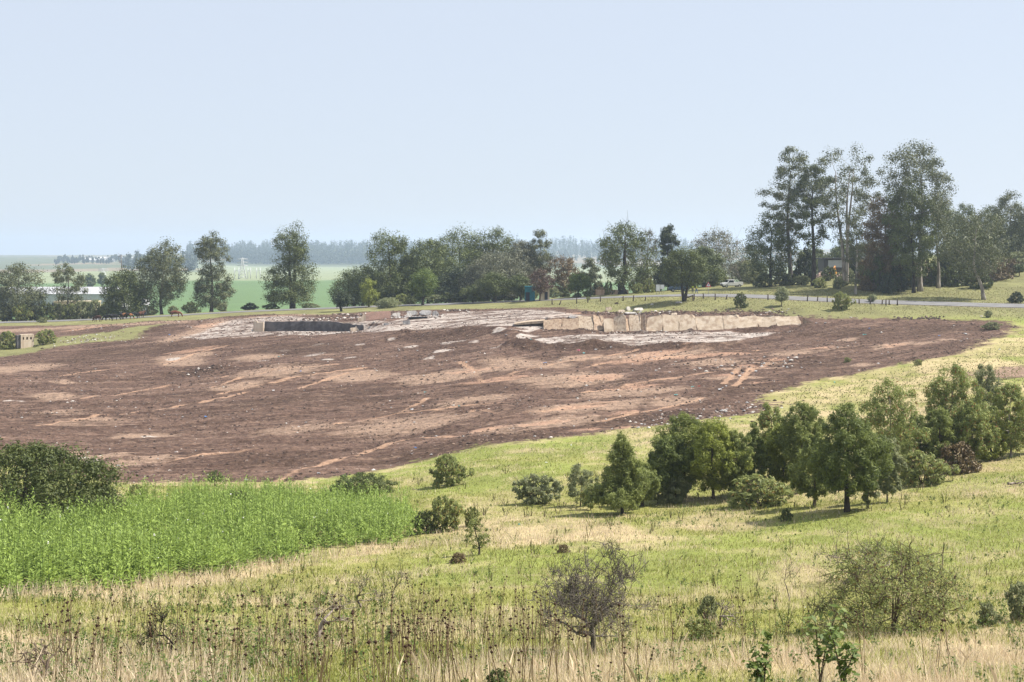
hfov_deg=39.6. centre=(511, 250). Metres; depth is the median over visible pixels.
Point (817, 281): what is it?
bush
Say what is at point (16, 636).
seed stalk
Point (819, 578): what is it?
seed stalk
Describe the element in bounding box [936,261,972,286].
bush
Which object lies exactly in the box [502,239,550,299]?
grove tree
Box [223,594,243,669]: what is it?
seed stalk
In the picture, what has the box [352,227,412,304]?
tall tree
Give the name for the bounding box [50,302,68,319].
bush
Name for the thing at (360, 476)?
bush
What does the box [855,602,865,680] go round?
seed stalk
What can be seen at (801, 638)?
seed stalk
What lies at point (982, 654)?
meadow grass
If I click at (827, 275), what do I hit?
bush
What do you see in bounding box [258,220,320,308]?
dark tree
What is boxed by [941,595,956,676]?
seed stalk
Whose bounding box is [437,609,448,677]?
seed stalk
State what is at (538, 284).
bare tree
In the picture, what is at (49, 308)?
bush
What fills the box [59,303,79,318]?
bush
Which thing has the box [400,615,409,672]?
seed stalk
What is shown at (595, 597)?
seed stalk
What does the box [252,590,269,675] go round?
seed stalk
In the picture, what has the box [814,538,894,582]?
broken acacia
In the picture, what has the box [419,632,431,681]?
seed stalk
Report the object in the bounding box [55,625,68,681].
seed stalk
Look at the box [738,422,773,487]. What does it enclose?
young tree
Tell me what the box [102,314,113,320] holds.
cow
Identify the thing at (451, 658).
seed stalk
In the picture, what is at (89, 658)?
seed stalk
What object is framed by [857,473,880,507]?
young tree
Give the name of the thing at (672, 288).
parked car
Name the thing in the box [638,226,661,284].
bare tree
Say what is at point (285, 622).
seed stalk
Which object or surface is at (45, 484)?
bush
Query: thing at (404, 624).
seed stalk
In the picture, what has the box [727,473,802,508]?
bush
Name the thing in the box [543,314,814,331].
concrete wall
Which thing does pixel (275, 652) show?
seed stalk
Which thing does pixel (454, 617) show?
seed stalk
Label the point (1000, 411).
young tree
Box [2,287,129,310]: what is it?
warehouse
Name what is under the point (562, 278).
dry tree
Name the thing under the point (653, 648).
seed stalk
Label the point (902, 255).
understory tree
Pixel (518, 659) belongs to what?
seed stalk
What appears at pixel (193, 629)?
seed stalk
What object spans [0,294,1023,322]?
road
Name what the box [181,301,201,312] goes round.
bush
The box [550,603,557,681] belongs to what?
seed stalk
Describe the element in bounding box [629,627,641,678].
seed stalk
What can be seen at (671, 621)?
seed stalk
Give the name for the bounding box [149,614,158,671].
seed stalk
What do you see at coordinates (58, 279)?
gum tree
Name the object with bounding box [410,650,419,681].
seed stalk
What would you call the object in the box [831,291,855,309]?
bush
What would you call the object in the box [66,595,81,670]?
seed stalk
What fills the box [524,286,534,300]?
site shed
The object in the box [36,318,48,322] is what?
bush
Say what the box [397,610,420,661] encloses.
seed stalk
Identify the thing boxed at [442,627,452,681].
seed stalk
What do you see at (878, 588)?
bush
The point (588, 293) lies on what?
bush
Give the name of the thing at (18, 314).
bush
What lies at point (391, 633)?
seed stalk
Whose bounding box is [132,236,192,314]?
gum tree
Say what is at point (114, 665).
seed stalk
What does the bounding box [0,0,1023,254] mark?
sky
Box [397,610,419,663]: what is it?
seed stalk
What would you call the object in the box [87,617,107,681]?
seed stalk
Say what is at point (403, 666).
seed stalk
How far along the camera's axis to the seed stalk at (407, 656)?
21.82 m
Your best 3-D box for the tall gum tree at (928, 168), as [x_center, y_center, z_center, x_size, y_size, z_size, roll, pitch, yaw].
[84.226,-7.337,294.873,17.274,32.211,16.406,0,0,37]
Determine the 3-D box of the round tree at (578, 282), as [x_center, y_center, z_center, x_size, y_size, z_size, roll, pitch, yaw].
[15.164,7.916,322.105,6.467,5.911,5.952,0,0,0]
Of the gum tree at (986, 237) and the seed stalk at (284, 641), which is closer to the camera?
the seed stalk at (284, 641)
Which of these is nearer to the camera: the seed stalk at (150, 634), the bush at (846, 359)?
the seed stalk at (150, 634)
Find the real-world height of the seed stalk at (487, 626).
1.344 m
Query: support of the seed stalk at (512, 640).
on the ground at (536, 381)
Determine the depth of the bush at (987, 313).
245.86 m
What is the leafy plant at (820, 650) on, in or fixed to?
on the ground at (536, 381)
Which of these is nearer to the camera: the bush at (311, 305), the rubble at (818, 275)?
the rubble at (818, 275)
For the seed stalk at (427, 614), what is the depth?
30.96 m
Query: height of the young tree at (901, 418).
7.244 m
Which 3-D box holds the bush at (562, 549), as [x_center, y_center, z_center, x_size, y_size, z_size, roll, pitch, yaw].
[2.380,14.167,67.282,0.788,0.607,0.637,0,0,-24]
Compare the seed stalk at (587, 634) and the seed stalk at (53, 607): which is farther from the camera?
the seed stalk at (53, 607)
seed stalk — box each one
[10,615,19,669]
[11,619,23,660]
[23,578,37,632]
[26,617,43,652]
[40,601,68,660]
[41,599,65,649]
[44,605,58,660]
[46,602,72,668]
[48,622,80,674]
[51,591,59,625]
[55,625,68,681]
[58,611,67,667]
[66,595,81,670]
[73,628,94,657]
[75,643,93,680]
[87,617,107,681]
[88,633,97,679]
[101,620,122,681]
[110,589,121,637]
[110,654,114,678]
[111,596,124,634]
[126,609,143,659]
[140,588,149,628]
[148,613,159,668]
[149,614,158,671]
[156,635,176,681]
[169,585,180,652]
[181,572,205,628]
[184,583,199,653]
[185,586,214,661]
[191,618,202,673]
[195,638,216,680]
[205,619,217,679]
[205,619,235,681]
[211,595,240,657]
[221,611,229,653]
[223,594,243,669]
[232,601,243,644]
[237,640,247,681]
[246,615,258,657]
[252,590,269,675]
[252,622,290,681]
[255,639,263,675]
[256,554,260,578]
[259,616,278,671]
[269,588,289,638]
[271,623,285,681]
[274,632,286,681]
[277,592,295,642]
[280,597,288,653]
[284,603,300,681]
[296,598,303,667]
[296,624,306,679]
[300,622,329,681]
[301,636,326,681]
[304,601,318,681]
[304,623,312,681]
[310,576,320,610]
[310,639,333,681]
[313,592,328,633]
[314,595,335,674]
[316,644,332,681]
[321,611,358,681]
[323,606,334,662]
[335,602,356,666]
[337,586,353,650]
[339,619,353,675]
[343,618,353,673]
[354,609,377,681]
[363,643,380,681]
[366,596,393,681]
[372,605,384,673]
[381,604,394,681]
[383,646,392,681]
[385,634,393,681]
[390,609,398,658]
[393,610,403,649]
[393,644,410,681]
[394,621,401,675]
[394,626,409,668]
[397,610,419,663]
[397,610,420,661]
[398,612,406,658]
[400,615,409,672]
[401,583,422,652]
[402,630,410,681]
[402,636,408,680]
[403,599,442,681]
[405,573,414,617]
[407,618,421,661]
[408,644,413,678]
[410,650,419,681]
[413,623,424,672]
[414,628,435,672]
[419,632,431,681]
[421,601,434,654]
[423,606,435,671]
[428,588,441,624]
[428,593,450,646]
[428,599,441,667]
[428,644,441,681]
[435,600,445,650]
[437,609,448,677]
[441,610,450,672]
[442,609,457,681]
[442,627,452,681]
[446,594,472,656]
[446,632,455,680]
[447,622,454,668]
[450,649,470,681]
[453,598,467,641]
[458,649,478,681]
[459,597,472,640]
[469,608,489,681]
[470,586,492,657]
[473,587,486,643]
[485,620,493,670]
[487,579,505,622]
[488,638,518,681]
[493,603,501,665]
[494,616,509,680]
[497,576,507,631]
[503,627,533,681]
[509,617,529,664]
[509,618,520,673]
[512,588,516,635]
[513,610,527,667]
[517,650,525,681]
[520,624,531,670]
[522,609,538,681]
[531,605,556,681]
[535,591,564,658]
[539,593,550,667]
[544,623,557,666]
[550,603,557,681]
[557,619,568,675]
[566,598,585,675]
[569,618,591,681]
[581,608,589,661]
[594,596,611,651]
[597,640,613,681]
[616,612,624,670]
[618,604,639,681]
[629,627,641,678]
[645,643,654,681]
[656,595,664,637]
[668,586,683,652]
[669,607,684,667]
[703,612,720,661]
[729,580,744,636]
[737,575,743,612]
[738,606,749,664]
[768,600,788,651]
[800,605,808,663]
[819,560,824,591]
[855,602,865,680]
[917,610,943,679]
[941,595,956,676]
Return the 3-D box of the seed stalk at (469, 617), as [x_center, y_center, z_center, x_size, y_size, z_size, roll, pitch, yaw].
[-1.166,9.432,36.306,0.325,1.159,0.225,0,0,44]
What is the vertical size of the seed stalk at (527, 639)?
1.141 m
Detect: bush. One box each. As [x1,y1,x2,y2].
[0,304,13,320]
[0,306,6,319]
[0,331,15,349]
[0,438,137,522]
[11,303,33,320]
[24,305,45,320]
[35,328,57,344]
[36,301,57,319]
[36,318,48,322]
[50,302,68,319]
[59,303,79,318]
[69,300,94,318]
[83,299,102,318]
[93,302,115,317]
[127,484,148,500]
[146,305,158,315]
[167,306,178,313]
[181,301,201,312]
[216,303,226,310]
[220,489,251,503]
[240,302,258,309]
[262,303,279,308]
[299,303,320,307]
[372,293,387,304]
[384,624,397,640]
[390,293,406,303]
[401,295,416,304]
[411,509,441,533]
[425,294,446,303]
[429,454,474,487]
[429,495,465,532]
[438,292,468,302]
[449,552,466,563]
[463,506,482,526]
[465,295,486,301]
[485,667,506,681]
[496,292,518,300]
[512,473,563,504]
[549,287,562,297]
[556,544,570,552]
[558,287,570,296]
[572,292,581,297]
[584,289,592,296]
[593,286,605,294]
[604,280,614,294]
[628,271,651,292]
[629,283,643,293]
[642,278,654,292]
[652,279,664,290]
[683,618,721,639]
[696,594,720,618]
[700,276,719,286]
[716,272,728,285]
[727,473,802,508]
[733,292,748,307]
[738,260,753,282]
[742,271,758,283]
[752,274,773,287]
[768,272,787,285]
[778,508,793,520]
[782,273,796,285]
[792,275,810,284]
[793,247,817,281]
[793,526,971,637]
[811,277,826,287]
[821,266,836,280]
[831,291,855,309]
[832,276,848,288]
[836,268,854,283]
[843,357,851,362]
[849,260,865,278]
[854,275,876,291]
[857,254,869,287]
[863,253,889,289]
[877,273,899,293]
[886,260,911,291]
[894,449,960,486]
[911,260,933,280]
[913,359,922,365]
[917,258,950,286]
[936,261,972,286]
[937,441,982,474]
[963,268,993,288]
[975,601,1003,626]
[980,260,1014,280]
[980,322,1001,329]
[984,310,992,316]
[990,227,1012,254]
[1003,258,1020,274]
[1004,581,1023,622]
[1007,291,1023,303]
[1011,251,1023,270]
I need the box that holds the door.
[526,292,529,300]
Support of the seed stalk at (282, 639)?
on the ground at (536, 381)
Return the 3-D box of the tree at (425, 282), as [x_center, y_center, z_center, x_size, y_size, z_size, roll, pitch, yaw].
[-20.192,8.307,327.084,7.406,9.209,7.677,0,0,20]
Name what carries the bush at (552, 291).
on the ground at (536, 381)
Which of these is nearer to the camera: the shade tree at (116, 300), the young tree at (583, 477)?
the young tree at (583, 477)
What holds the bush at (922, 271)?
on the ground at (536, 381)
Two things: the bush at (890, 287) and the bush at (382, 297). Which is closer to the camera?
the bush at (890, 287)
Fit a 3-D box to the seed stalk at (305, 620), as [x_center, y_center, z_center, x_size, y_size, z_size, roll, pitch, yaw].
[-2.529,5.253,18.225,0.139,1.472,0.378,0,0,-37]
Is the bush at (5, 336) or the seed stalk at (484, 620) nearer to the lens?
the seed stalk at (484, 620)
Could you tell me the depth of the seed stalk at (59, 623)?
31.01 m
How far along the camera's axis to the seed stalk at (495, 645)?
23.73 m
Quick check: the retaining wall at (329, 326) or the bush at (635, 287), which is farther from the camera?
the bush at (635, 287)
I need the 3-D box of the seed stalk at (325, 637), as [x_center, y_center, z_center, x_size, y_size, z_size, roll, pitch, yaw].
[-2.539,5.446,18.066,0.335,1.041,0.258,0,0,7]
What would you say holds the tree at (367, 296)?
on the ground at (536, 381)
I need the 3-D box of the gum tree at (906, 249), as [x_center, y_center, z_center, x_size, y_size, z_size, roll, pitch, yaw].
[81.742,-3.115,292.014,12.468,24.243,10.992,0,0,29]
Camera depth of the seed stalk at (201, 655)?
22.45 m
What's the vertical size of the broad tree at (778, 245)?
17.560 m
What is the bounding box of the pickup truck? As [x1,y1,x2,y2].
[719,280,742,286]
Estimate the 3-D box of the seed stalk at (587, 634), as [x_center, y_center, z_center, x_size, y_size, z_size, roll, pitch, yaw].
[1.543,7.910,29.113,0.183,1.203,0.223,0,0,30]
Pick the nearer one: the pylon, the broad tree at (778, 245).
the broad tree at (778, 245)
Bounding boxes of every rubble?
[0,307,1018,481]
[816,272,841,277]
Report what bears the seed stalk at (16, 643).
on the ground at (536, 381)
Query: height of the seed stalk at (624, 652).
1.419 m
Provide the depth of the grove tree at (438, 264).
349.23 m
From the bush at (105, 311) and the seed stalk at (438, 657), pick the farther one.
the bush at (105, 311)
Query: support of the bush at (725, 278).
on the ground at (536, 381)
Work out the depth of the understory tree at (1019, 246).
339.95 m
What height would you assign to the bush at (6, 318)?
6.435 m
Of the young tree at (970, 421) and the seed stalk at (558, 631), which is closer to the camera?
the seed stalk at (558, 631)
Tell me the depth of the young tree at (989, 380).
105.26 m
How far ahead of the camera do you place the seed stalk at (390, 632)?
18.28 m
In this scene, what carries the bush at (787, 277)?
on the ground at (536, 381)
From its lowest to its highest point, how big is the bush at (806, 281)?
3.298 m
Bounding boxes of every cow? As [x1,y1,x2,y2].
[92,315,101,321]
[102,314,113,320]
[122,313,134,318]
[138,309,145,317]
[170,310,182,316]
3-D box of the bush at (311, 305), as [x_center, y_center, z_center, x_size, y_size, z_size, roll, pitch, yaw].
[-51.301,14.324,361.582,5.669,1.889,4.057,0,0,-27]
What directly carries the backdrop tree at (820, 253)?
on the ground at (536, 381)
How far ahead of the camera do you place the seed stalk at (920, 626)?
24.09 m
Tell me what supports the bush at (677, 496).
on the ground at (536, 381)
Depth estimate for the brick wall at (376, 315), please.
286.01 m
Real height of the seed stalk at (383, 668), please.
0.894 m
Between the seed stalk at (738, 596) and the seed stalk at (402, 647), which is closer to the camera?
the seed stalk at (402, 647)
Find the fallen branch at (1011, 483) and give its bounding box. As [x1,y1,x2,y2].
[1007,480,1023,484]
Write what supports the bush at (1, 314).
on the ground at (536, 381)
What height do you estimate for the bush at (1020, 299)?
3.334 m
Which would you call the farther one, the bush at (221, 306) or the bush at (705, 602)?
the bush at (221, 306)
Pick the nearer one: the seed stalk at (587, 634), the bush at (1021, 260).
the seed stalk at (587, 634)
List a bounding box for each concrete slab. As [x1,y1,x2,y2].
[407,311,417,315]
[419,310,431,315]
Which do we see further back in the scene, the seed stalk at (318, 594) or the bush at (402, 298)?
the bush at (402, 298)
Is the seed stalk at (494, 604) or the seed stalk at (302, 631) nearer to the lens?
the seed stalk at (302, 631)
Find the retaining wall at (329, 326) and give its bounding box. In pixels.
[253,321,363,331]
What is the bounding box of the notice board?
[656,285,663,293]
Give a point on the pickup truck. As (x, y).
(726, 283)
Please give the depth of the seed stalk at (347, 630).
19.42 m
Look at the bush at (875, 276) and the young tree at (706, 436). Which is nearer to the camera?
the young tree at (706, 436)
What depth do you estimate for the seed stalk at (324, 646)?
18.13 m
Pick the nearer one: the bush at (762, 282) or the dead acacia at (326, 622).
the dead acacia at (326, 622)
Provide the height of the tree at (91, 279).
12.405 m
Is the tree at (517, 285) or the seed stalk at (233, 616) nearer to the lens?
the seed stalk at (233, 616)
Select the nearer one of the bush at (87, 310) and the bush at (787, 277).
the bush at (787, 277)
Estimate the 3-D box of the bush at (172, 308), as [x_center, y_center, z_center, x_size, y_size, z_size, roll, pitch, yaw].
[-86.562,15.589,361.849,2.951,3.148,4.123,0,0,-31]
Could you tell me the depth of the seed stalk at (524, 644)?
27.04 m
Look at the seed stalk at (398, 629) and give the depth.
31.00 m
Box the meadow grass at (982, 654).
[0,286,1023,681]
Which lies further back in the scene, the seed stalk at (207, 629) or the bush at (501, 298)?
the bush at (501, 298)
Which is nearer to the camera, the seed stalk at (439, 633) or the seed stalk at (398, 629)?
the seed stalk at (439, 633)
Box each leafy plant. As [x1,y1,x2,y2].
[742,630,774,681]
[799,604,849,681]
[822,621,861,681]
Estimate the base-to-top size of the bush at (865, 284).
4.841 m
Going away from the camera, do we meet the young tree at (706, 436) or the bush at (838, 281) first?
the young tree at (706, 436)
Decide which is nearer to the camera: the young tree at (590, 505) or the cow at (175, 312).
the young tree at (590, 505)
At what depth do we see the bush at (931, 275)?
306.90 m
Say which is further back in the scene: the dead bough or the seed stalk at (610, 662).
the dead bough
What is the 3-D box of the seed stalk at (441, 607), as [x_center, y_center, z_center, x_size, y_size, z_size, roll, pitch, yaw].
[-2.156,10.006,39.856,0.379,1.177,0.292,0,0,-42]
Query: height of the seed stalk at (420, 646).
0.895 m
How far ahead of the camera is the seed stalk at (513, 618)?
38.27 m
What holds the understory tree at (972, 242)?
on the ground at (536, 381)
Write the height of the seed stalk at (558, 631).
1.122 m
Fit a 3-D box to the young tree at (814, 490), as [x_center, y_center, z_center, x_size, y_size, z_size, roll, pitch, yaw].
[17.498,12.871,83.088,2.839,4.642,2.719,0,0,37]
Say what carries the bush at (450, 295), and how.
on the ground at (536, 381)
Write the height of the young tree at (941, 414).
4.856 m
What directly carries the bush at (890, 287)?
on the ground at (536, 381)
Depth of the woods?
3249.60 m
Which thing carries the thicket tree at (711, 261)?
on the ground at (536, 381)
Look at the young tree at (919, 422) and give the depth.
99.62 m
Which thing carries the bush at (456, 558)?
on the ground at (536, 381)
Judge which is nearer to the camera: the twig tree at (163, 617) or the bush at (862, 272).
the twig tree at (163, 617)
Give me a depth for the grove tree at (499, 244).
367.72 m
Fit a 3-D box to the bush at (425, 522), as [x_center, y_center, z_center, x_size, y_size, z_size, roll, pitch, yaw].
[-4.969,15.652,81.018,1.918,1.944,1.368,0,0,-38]
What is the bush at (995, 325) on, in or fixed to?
on the ground at (536, 381)
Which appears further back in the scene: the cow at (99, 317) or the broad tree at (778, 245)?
the cow at (99, 317)
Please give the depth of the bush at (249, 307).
360.75 m
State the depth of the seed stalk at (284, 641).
20.50 m
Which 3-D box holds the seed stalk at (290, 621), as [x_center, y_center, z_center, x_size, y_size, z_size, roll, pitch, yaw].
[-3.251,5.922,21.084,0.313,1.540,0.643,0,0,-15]
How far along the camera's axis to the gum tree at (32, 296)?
369.17 m
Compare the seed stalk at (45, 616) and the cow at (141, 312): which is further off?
the cow at (141, 312)
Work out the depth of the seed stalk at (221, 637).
27.63 m
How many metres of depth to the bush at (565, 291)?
333.55 m
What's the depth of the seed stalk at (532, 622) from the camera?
19.51 m
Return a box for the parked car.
[667,285,689,291]
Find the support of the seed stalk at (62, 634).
on the ground at (536, 381)
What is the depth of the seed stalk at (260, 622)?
26.51 m
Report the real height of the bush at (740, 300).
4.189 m
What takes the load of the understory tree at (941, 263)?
on the ground at (536, 381)
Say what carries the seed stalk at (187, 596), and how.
on the ground at (536, 381)
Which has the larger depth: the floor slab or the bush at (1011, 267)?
the bush at (1011, 267)
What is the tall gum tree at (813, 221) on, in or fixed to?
on the ground at (536, 381)
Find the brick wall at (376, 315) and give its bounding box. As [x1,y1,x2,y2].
[358,311,390,321]
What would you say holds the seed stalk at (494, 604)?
on the ground at (536, 381)
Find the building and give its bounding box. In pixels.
[53,301,100,318]
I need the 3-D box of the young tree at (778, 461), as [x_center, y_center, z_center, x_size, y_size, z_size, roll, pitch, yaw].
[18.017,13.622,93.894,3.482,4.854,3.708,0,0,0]
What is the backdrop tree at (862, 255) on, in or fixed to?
on the ground at (536, 381)
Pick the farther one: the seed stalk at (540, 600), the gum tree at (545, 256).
the gum tree at (545, 256)
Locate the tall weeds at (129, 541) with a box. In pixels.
[0,469,425,593]
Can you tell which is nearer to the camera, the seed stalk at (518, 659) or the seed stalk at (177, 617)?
the seed stalk at (518, 659)
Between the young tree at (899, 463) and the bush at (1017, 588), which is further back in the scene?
the young tree at (899, 463)
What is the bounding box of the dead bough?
[6,637,79,681]
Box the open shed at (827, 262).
[816,258,862,272]
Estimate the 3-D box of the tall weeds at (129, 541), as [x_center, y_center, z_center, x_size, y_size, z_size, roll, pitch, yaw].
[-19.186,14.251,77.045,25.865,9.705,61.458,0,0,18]
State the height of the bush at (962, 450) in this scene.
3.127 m
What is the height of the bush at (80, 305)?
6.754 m
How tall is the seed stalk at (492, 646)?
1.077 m
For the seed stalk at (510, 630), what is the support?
on the ground at (536, 381)
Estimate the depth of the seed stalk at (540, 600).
27.87 m
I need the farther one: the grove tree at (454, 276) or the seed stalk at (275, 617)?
the grove tree at (454, 276)
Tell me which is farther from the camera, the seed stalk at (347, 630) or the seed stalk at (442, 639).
the seed stalk at (442, 639)
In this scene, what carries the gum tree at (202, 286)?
on the ground at (536, 381)
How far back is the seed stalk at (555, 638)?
25.70 m
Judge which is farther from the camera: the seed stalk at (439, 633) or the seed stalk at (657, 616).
the seed stalk at (657, 616)
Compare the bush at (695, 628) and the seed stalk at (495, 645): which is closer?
the seed stalk at (495, 645)
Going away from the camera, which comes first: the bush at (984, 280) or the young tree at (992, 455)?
the young tree at (992, 455)
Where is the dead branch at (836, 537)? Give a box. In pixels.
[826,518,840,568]
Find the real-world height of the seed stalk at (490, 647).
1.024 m
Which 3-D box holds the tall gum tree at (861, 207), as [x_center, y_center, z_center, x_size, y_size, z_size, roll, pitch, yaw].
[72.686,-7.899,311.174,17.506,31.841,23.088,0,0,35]
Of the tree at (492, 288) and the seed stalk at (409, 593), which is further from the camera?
the tree at (492, 288)
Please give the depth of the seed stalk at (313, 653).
18.05 m
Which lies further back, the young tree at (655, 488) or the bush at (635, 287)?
the bush at (635, 287)
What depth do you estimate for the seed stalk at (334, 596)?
25.45 m
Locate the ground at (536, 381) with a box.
[0,249,1023,681]
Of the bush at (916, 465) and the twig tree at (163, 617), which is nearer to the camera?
the twig tree at (163, 617)
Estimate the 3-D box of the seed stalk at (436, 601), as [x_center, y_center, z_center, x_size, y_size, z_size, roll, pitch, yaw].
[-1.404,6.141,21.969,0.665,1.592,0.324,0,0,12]
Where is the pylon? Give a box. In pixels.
[237,258,247,278]
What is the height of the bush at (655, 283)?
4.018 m
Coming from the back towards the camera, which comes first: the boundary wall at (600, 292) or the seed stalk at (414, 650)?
the boundary wall at (600, 292)
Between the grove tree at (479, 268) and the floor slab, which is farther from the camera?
the grove tree at (479, 268)
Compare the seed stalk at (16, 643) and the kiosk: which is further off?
the kiosk
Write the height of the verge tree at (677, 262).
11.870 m
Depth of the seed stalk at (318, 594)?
45.05 m
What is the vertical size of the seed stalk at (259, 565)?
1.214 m
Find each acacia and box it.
[310,590,356,640]
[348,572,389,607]
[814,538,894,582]
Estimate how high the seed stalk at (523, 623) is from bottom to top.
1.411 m
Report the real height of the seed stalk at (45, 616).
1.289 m
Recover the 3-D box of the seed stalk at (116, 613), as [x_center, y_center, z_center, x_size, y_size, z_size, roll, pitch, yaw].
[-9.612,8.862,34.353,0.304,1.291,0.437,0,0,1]
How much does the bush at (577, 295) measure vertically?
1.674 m
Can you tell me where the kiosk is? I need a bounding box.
[541,286,548,299]
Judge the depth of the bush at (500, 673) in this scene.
22.36 m
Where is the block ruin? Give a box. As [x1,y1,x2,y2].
[15,334,33,348]
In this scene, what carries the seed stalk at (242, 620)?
on the ground at (536, 381)
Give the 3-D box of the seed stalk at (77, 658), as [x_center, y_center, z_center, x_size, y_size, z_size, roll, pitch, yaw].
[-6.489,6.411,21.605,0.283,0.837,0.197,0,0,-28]
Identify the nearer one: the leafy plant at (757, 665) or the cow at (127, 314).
the leafy plant at (757, 665)
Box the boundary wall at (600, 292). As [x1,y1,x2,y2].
[596,290,628,295]
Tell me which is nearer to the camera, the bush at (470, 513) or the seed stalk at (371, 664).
the seed stalk at (371, 664)
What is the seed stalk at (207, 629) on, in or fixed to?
on the ground at (536, 381)
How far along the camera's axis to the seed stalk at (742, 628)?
27.60 m
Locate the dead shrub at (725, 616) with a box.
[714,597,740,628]
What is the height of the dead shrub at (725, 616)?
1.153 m
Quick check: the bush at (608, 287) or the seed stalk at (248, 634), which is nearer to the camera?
the seed stalk at (248, 634)
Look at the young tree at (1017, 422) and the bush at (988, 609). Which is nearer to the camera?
the bush at (988, 609)
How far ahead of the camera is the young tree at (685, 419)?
93.02 m
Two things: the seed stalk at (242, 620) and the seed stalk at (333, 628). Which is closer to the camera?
the seed stalk at (333, 628)
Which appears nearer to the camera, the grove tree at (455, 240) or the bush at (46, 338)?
the bush at (46, 338)
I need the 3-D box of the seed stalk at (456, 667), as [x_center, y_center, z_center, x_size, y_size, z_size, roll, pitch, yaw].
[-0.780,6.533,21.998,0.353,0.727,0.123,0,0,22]
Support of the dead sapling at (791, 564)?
on the ground at (536, 381)
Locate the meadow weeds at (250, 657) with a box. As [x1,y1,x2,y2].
[0,399,1023,681]
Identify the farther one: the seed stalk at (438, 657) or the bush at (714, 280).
the bush at (714, 280)
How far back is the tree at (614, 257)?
320.40 m
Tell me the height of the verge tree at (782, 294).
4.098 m
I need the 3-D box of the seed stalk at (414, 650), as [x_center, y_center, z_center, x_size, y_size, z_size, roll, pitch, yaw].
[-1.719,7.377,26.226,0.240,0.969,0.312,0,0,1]
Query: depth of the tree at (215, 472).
120.70 m
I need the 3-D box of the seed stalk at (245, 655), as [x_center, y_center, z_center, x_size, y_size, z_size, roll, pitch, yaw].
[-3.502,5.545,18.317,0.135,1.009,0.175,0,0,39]
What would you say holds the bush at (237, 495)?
on the ground at (536, 381)
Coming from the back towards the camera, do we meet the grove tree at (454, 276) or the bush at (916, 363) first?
the grove tree at (454, 276)
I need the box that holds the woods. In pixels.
[54,233,799,270]
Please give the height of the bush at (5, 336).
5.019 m
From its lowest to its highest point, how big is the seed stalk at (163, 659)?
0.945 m
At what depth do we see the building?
399.42 m
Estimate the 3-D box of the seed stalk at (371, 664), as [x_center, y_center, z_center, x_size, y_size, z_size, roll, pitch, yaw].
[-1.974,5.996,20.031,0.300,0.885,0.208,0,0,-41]
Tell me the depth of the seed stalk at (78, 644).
26.61 m
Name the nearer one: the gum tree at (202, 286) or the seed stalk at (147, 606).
the seed stalk at (147, 606)
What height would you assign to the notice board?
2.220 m
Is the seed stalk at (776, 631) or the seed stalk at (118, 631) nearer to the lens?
the seed stalk at (118, 631)
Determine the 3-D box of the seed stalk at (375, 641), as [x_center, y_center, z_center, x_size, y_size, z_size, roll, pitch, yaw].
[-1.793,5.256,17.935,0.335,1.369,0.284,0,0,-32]
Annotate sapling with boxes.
[387,554,411,601]
[464,517,490,554]
[776,556,794,600]
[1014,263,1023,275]
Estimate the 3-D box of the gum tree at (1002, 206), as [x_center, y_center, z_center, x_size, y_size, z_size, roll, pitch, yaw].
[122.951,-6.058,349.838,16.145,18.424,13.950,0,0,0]
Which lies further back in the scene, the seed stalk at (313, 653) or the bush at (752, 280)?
the bush at (752, 280)
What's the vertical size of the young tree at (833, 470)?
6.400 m
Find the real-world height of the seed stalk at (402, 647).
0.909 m
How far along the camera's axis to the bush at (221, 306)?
361.13 m
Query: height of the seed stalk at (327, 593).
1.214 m
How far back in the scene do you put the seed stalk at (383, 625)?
21.53 m
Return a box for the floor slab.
[514,319,545,325]
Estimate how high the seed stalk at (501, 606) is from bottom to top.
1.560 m
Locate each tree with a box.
[0,261,50,318]
[49,262,89,303]
[85,273,96,286]
[97,272,106,285]
[98,265,151,316]
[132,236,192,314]
[134,601,185,658]
[189,230,236,311]
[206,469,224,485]
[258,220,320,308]
[327,262,397,306]
[331,290,354,310]
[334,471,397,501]
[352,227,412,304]
[359,277,379,306]
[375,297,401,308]
[384,258,426,303]
[394,236,464,303]
[406,268,440,304]
[422,221,498,301]
[432,265,484,302]
[458,247,532,300]
[458,284,483,302]
[463,226,530,299]
[473,270,512,301]
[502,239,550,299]
[507,272,530,300]
[521,537,658,653]
[525,266,558,300]
[528,229,555,280]
[545,251,580,296]
[565,272,592,291]
[566,463,598,505]
[579,257,602,295]
[579,483,596,509]
[585,430,650,513]
[593,213,664,293]
[627,462,662,506]
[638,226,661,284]
[647,433,697,493]
[650,223,687,287]
[650,411,718,496]
[652,482,669,503]
[655,243,709,301]
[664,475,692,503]
[683,414,756,498]
[686,246,726,286]
[687,226,750,282]
[711,428,753,497]
[730,257,767,282]
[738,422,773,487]
[742,210,804,286]
[751,145,817,282]
[753,402,781,468]
[763,423,800,483]
[773,286,788,305]
[775,401,827,481]
[785,163,841,285]
[787,431,829,506]
[794,243,826,271]
[798,144,891,284]
[804,401,894,511]
[824,239,854,257]
[843,206,866,293]
[854,240,882,262]
[854,376,930,465]
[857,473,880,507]
[858,194,908,280]
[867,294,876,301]
[877,437,908,501]
[879,138,958,291]
[880,179,940,292]
[884,413,936,459]
[886,222,915,281]
[916,194,958,287]
[920,405,957,461]
[921,362,995,463]
[926,209,1017,299]
[935,238,972,282]
[942,201,980,242]
[943,399,1001,462]
[951,223,994,266]
[971,204,1008,237]
[971,362,1013,442]
[975,424,1008,461]
[978,189,1023,244]
[980,382,1023,456]
[997,234,1023,263]
[1002,397,1023,442]
[1013,211,1023,237]
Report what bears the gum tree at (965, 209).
on the ground at (536, 381)

